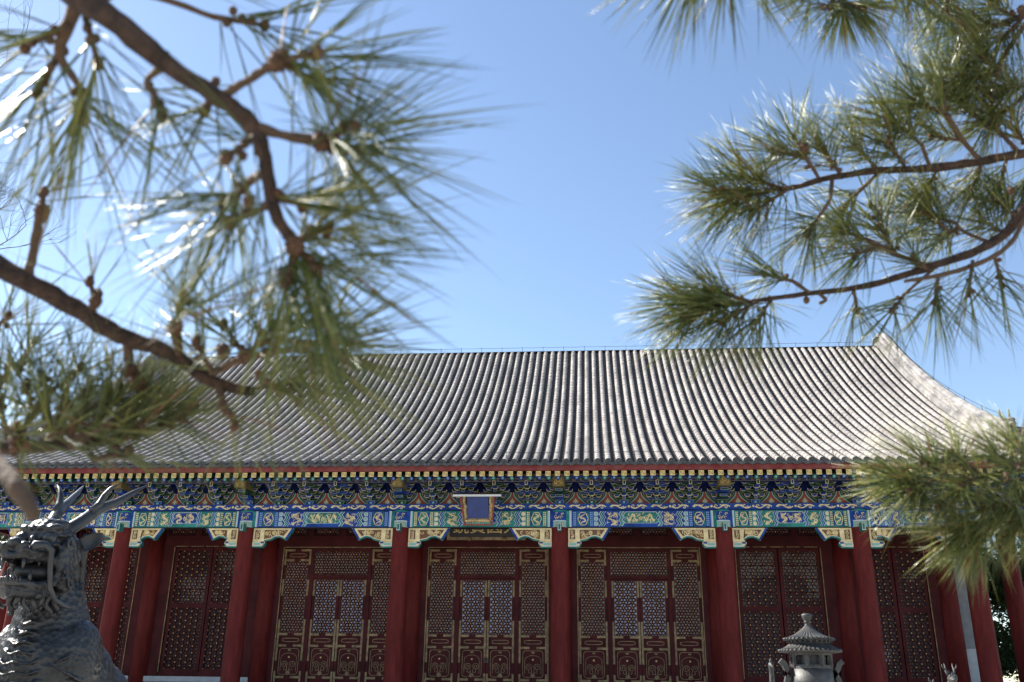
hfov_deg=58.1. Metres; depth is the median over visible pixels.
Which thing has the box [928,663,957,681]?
bronze dragon
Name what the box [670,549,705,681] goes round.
door leaf
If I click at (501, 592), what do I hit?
door leaf
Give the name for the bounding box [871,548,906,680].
window
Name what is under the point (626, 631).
door leaf
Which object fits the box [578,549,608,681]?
door leaf
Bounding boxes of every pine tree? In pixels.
[0,0,543,527]
[584,0,1023,606]
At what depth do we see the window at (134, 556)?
28.85 m
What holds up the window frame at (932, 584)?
in the palace hall
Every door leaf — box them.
[272,549,311,681]
[305,578,339,681]
[332,578,366,681]
[364,549,391,681]
[424,549,456,681]
[457,579,487,681]
[486,579,514,681]
[518,549,546,681]
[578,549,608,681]
[611,579,641,681]
[639,579,671,681]
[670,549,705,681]
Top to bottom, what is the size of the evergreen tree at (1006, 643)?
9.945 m
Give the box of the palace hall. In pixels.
[0,332,1023,681]
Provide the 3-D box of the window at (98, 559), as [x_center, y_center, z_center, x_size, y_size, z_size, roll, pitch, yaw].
[-13.254,8.389,28.968,0.885,3.730,0.095,-1,-21,5]
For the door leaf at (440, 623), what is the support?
in the palace hall
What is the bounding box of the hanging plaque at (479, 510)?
[453,492,501,524]
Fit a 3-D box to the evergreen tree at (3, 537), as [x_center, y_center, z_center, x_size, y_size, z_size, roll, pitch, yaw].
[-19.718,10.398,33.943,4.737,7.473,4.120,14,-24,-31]
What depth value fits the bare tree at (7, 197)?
18.91 m
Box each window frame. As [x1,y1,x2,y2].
[96,539,149,674]
[146,539,262,676]
[734,540,845,681]
[849,540,949,681]
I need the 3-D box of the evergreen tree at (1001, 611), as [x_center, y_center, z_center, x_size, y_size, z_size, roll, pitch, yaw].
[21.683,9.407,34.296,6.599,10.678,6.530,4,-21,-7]
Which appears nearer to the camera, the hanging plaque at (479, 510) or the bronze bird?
the bronze bird
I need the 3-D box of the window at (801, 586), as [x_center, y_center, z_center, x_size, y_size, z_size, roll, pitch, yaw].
[8.596,8.001,27.132,1.215,3.730,0.095,-1,-21,5]
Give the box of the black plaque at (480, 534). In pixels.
[447,529,525,540]
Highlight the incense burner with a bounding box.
[778,613,844,681]
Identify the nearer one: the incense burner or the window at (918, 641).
the incense burner
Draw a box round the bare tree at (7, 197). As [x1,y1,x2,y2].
[0,0,76,249]
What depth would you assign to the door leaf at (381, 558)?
28.12 m
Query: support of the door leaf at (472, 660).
in the palace hall
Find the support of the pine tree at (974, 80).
on the ground
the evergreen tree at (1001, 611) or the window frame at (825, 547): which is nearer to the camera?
the window frame at (825, 547)
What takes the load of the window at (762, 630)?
in the palace hall
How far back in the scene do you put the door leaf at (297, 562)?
28.33 m
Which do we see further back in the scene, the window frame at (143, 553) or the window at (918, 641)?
the window frame at (143, 553)
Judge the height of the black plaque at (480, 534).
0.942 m
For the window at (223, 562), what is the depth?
28.59 m
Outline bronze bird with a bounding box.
[768,658,774,681]
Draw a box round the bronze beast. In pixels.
[0,483,147,681]
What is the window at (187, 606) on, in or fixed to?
in the palace hall
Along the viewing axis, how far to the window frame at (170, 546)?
28.64 m
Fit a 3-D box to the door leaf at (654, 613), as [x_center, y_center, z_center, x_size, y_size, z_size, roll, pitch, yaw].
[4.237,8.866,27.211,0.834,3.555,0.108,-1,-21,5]
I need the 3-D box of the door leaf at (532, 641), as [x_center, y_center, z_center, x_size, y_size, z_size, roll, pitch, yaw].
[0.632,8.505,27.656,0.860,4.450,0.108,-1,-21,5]
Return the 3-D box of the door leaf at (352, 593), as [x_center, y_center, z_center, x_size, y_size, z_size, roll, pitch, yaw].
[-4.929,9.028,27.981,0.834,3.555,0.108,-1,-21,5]
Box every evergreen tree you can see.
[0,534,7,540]
[982,549,1022,681]
[983,557,1023,672]
[991,539,1023,623]
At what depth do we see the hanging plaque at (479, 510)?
25.96 m
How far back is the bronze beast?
6.59 m
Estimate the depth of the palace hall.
27.54 m
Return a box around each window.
[84,548,112,630]
[114,548,139,670]
[159,548,213,671]
[199,548,235,672]
[735,548,785,679]
[777,548,827,679]
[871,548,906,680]
[890,548,940,681]
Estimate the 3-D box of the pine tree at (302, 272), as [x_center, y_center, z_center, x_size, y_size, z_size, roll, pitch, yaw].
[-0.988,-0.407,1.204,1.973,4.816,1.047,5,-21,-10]
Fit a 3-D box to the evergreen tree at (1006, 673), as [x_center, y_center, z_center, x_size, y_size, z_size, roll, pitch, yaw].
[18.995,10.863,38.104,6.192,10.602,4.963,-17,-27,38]
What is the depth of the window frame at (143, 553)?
28.78 m
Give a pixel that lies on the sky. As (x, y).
(582, 170)
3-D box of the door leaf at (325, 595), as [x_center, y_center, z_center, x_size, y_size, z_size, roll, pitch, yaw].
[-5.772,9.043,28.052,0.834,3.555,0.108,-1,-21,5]
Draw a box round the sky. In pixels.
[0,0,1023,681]

